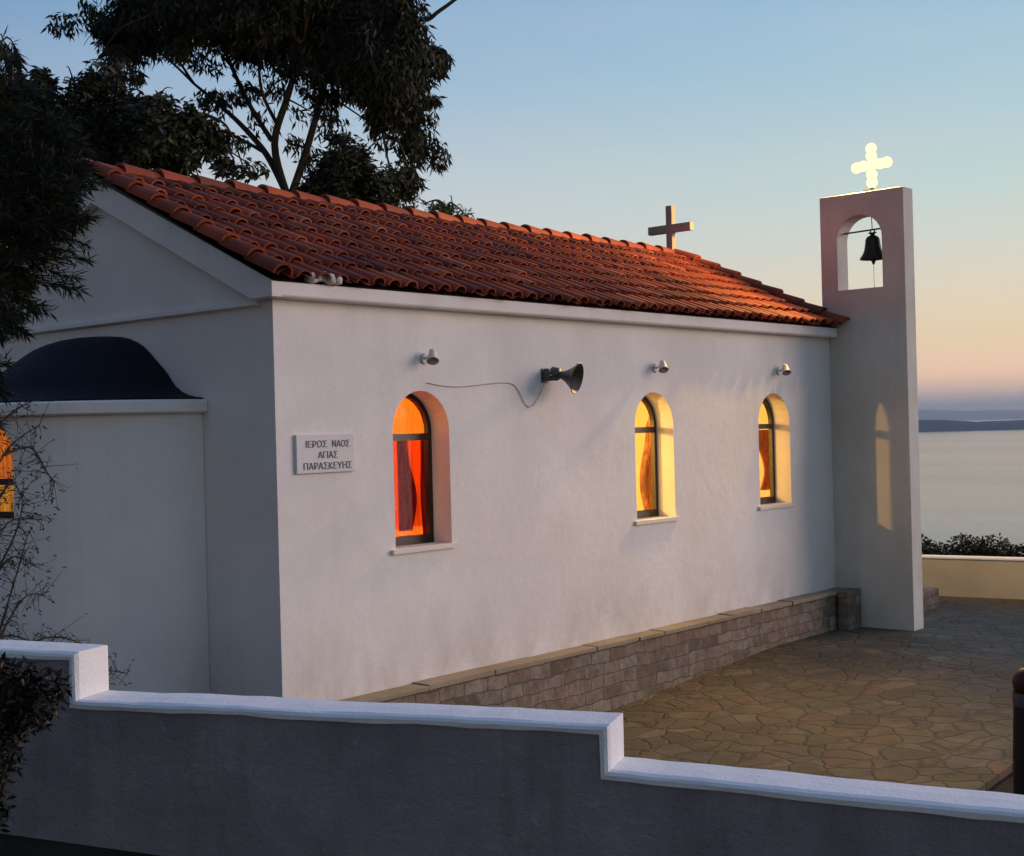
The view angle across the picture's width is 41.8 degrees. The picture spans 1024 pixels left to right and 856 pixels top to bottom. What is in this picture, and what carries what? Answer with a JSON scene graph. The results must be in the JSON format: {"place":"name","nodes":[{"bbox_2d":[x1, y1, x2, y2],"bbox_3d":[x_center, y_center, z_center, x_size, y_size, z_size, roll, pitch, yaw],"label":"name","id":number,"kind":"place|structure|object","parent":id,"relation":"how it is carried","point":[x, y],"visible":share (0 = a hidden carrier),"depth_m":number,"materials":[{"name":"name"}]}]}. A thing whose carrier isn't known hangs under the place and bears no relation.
{"place":"outdoors","nodes":[
{"label":"outdoors","id":0,"kind":"place"},
{"bbox_2d":[0,772,1012,855],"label":"ground","id":1,"kind":"structure","parent":0,"point":[12,845],"depth_m":5.04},
{"bbox_2d":[0,652,75,842],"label":"dark bush","id":2,"kind":"object","parent":1,"relation":"on","point":[21,701],"visible":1,"depth_m":4.50,"materials":[{"name":"green plant"}]},
{"bbox_2d":[0,26,115,435],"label":"tamarisk tree","id":3,"kind":"object","parent":1,"relation":"on","point":[42,165],"visible":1,"depth_m":8.34,"materials":[{"name":"green plant"}]},
{"bbox_2d":[0,392,134,685],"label":"bare shrub","id":4,"kind":"object","parent":1,"relation":"on","point":[8,450],"visible":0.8,"depth_m":5.98,"materials":[{"name":"brown plant"}]},
{"bbox_2d":[27,56,270,183],"bbox_3d":[-5.778,-1.221,20.896,3.939,9.194,2.637,-1,0,16],"label":"evergreen tree","id":5,"kind":"object","parent":1,"relation":"on","point":[147,132],"visible":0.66,"depth_m":20.44,"materials":[{"name":"green plant"}]},
{"bbox_2d":[40,0,456,205],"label":"eucalyptus tree","id":6,"kind":"object","parent":1,"relation":"on","point":[373,56],"visible":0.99,"depth_m":24.21,"materials":[{"name":"green plant"}]},
{"bbox_2d":[293,130,418,208],"bbox_3d":[-2.588,-0.930,22.946,1.814,8.452,2.032,-1,0,19],"label":"evergreen tree","id":7,"kind":"object","parent":1,"relation":"on","point":[344,171],"visible":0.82,"depth_m":22.49,"materials":[{"name":"green plant"}]},
{"bbox_2d":[0,157,860,711],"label":"chapel","id":8,"kind":"structure","parent":1,"relation":"on","point":[202,357],"depth_m":12.22,"materials":[{"name":"white paint"}]},
{"bbox_2d":[0,429,12,478],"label":"window pane","id":9,"kind":"structure","parent":8,"relation":"hanging from","point":[6,460],"depth_m":11.28,"materials":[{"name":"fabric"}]},
{"bbox_2d":[0,485,13,511],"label":"curtain","id":10,"kind":"object","parent":8,"relation":"hanging from","point":[5,507],"visible":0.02,"depth_m":11.24,"materials":[{"name":"fabric"}]},
{"bbox_2d":[294,433,354,473],"bbox_3d":[-1.533,0.208,11.044,0.030,0.317,0.633,-2,0,41],"label":"plaque","id":11,"kind":"object","parent":8,"relation":"attached to","point":[320,453],"visible":1,"depth_m":11.02,"materials":[{"name":"stone"}]},
{"bbox_2d":[397,441,416,531],"bbox_3d":[-0.958,0.518,12.254,0.028,0.840,0.240,-2,0,41],"label":"curtain","id":12,"kind":"object","parent":8,"relation":"hanging from","point":[407,499],"visible":0.99,"depth_m":12.23,"materials":[{"name":"red fabric"}]},
{"bbox_2d":[393,398,423,536],"bbox_3d":[-1.116,0.392,12.206,0.036,1.520,1.100,-2,0,41],"label":"curtain","id":13,"kind":"object","parent":8,"relation":"hanging from","point":[407,418],"visible":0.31,"depth_m":12.41,"materials":[{"name":"orange fabric"}]},
{"bbox_2d":[420,440,425,533],"bbox_3d":[-0.734,0.607,12.511,0.025,1.030,0.345,-2,0,41],"label":"curtain","id":14,"kind":"object","parent":8,"relation":"hanging from","point":[423,497],"visible":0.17,"depth_m":12.40,"materials":[{"name":"fabric"}]},
{"bbox_2d":[391,394,457,554],"bbox_3d":[-0.888,0.382,11.995,0.310,1.419,0.810,-2,0,41],"label":"window","id":15,"kind":"structure","parent":8,"relation":"in","point":[418,542],"depth_m":12.24,"materials":[{"name":"brown wood"}]},
{"bbox_2d":[421,349,438,364],"bbox_3d":[-0.723,-0.630,11.891,0.184,0.146,0.129,-2,0,41],"label":"wall lamp","id":16,"kind":"object","parent":8,"relation":"attached to","point":[431,358],"visible":1,"depth_m":11.88,"materials":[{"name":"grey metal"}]},
{"bbox_2d":[429,382,544,406],"bbox_3d":[-0.215,-0.313,12.597,0.017,0.242,1.634,-2,0,41],"label":"cable","id":17,"kind":"object","parent":8,"relation":"attached to","point":[493,383],"visible":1,"depth_m":12.67,"materials":[{"name":"grey plastic"}]},
{"bbox_2d":[541,362,583,393],"bbox_3d":[0.521,-0.485,13.225,0.362,0.306,0.310,-1,0,32],"label":"loudspeaker","id":18,"kind":"object","parent":8,"relation":"attached to","point":[572,378],"visible":1,"depth_m":13.19,"materials":[{"name":"grey metal"}]},
{"bbox_2d":[640,418,651,509],"bbox_3d":[1.621,0.313,15.298,0.098,1.460,0.540,-2,0,41],"label":"curtain","id":19,"kind":"object","parent":8,"relation":"hanging from","point":[646,482],"visible":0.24,"depth_m":15.16,"materials":[{"name":"orange fabric"}]},
{"bbox_2d":[634,396,680,524],"bbox_3d":[1.468,0.323,14.723,0.310,1.419,0.830,-2,0,41],"label":"window","id":20,"kind":"structure","parent":8,"relation":"in","point":[649,516],"depth_m":15.02,"materials":[{"name":"brown wood"}]},
{"bbox_2d":[653,360,668,372],"bbox_3d":[1.624,-0.669,14.607,0.184,0.146,0.129,-2,0,41],"label":"wall lamp","id":21,"kind":"object","parent":8,"relation":"attached to","point":[662,367],"visible":1,"depth_m":14.60,"materials":[{"name":"white metal"}]},
{"bbox_2d":[648,205,693,249],"bbox_3d":[2.273,-2.844,19.240,0.725,0.675,0.090,-2,0,41],"label":"roof cross","id":22,"kind":"object","parent":8,"relation":"on","point":[670,228],"visible":0.91,"depth_m":19.20,"materials":[{"name":"concrete"}]},
{"bbox_2d":[759,430,769,489],"bbox_3d":[3.285,0.407,17.250,0.084,0.770,0.714,-2,0,41],"label":"curtain","id":23,"kind":"object","parent":8,"relation":"hanging from","point":[764,444],"visible":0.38,"depth_m":17.20,"materials":[{"name":"orange fabric"}]},
{"bbox_2d":[758,398,795,509],"bbox_3d":[3.158,0.281,16.679,0.310,1.419,0.860,-2,0,41],"label":"window","id":24,"kind":"structure","parent":8,"relation":"in","point":[769,502],"depth_m":17.00,"materials":[{"name":"brown wood"}]},
{"bbox_2d":[777,364,790,375],"bbox_3d":[3.376,-0.722,16.635,0.184,0.146,0.129,-2,0,41],"label":"wall lamp","id":25,"kind":"object","parent":8,"relation":"attached to","point":[786,370],"visible":1,"depth_m":16.62,"materials":[{"name":"white metal"}]},
{"bbox_2d":[411,195,478,218],"bbox_3d":[-1.256,-0.682,26.955,1.048,7.893,1.451,-2,0,71],"label":"tree","id":26,"kind":"object","parent":1,"relation":"on","point":[446,208],"visible":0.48,"depth_m":26.77,"materials":[{"name":"green plant"}]},
{"bbox_2d":[0,640,1023,855],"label":"stepped wall","id":27,"kind":"structure","parent":1,"relation":"on","point":[181,774],"depth_m":4.65,"materials":[{"name":"white paint"}]},
{"bbox_2d":[921,533,968,554],"bbox_3d":[6.976,2.208,22.002,1.366,0.953,1.286,-2,0,41],"label":"bush","id":28,"kind":"object","parent":1,"relation":"on","point":[927,550],"visible":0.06,"depth_m":22.06,"materials":[{"name":"green plant"}]},
{"bbox_2d":[922,555,1023,598],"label":"parapet wall","id":29,"kind":"structure","parent":1,"relation":"on","point":[977,576],"depth_m":20.05,"materials":[{"name":"beige paint"}]},
{"bbox_2d":[942,533,1023,556],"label":"bush","id":30,"kind":"object","parent":1,"relation":"on","point":[981,548],"visible":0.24,"depth_m":21.79,"materials":[{"name":"green plant"}]},
{"bbox_2d":[1007,542,1023,556],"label":"bush","id":31,"kind":"object","parent":1,"relation":"on","point":[1020,548],"visible":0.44,"depth_m":21.38,"materials":[{"name":"green plant"}]},
{"bbox_2d":[1012,668,1023,794],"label":"gate post","id":32,"kind":"object","parent":1,"relation":"on","point":[1018,725],"visible":0.97,"depth_m":10.17,"materials":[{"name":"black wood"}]},
{"bbox_2d":[0,0,1023,410],"label":"sky","id":33,"kind":"structure","parent":0,"point":[592,117],"materials":[{"name":"blue"}]},
{"bbox_2d":[609,596,1023,790],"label":"courtyard paving","id":34,"kind":"structure","parent":0,"point":[905,733],"depth_m":13.27,"materials":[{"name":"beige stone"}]},
{"bbox_2d":[820,186,923,630],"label":"bell tower","id":35,"kind":"structure","parent":34,"relation":"on","point":[875,453],"depth_m":17.31,"materials":[{"name":"paint"}]},
{"bbox_2d":[843,218,881,286],"bbox_3d":[4.610,-2.287,17.496,0.621,0.948,0.344,-1,0,19],"label":"bell","id":36,"kind":"object","parent":35,"relation":"hanging from","point":[872,252],"visible":0.94,"depth_m":17.39,"materials":[{"name":"brown metal"}]},
{"bbox_2d":[851,143,891,191],"bbox_3d":[4.679,-3.386,17.464,0.560,0.644,0.160,-2,0,41],"label":"lit cross","id":37,"kind":"object","parent":35,"relation":"on","point":[871,164],"visible":0.98,"depth_m":17.41,"materials":[{"name":"white metal"}]},
{"bbox_2d":[923,587,938,611],"bbox_3d":[5.301,2.647,18.543,0.430,0.690,1.950,-2,0,41],"label":"step","id":38,"kind":"object","parent":34,"relation":"on","point":[930,598],"visible":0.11,"depth_m":18.93,"materials":[{"name":"stone"}]},
{"bbox_2d":[918,420,1023,431],"bbox_3d":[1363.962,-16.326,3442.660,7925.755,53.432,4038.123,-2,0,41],"label":"coast","id":39,"kind":"structure","parent":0,"point":[937,425],"depth_m":4235.57,"materials":[{"name":"blue"}]},
{"bbox_2d":[918,410,1023,420],"bbox_3d":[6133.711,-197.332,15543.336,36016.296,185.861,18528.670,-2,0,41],"label":"mountains","id":40,"kind":"structure","parent":0,"point":[955,415],"depth_m":18819.24,"materials":[{"name":"blue"}]},
{"bbox_2d":[919,419,1023,553],"bbox_3d":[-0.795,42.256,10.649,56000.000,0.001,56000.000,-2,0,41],"label":"sea","id":41,"kind":"structure","parent":0,"point":[972,483],"depth_m":838.15,"materials":[{"name":"teal"}]}
]}

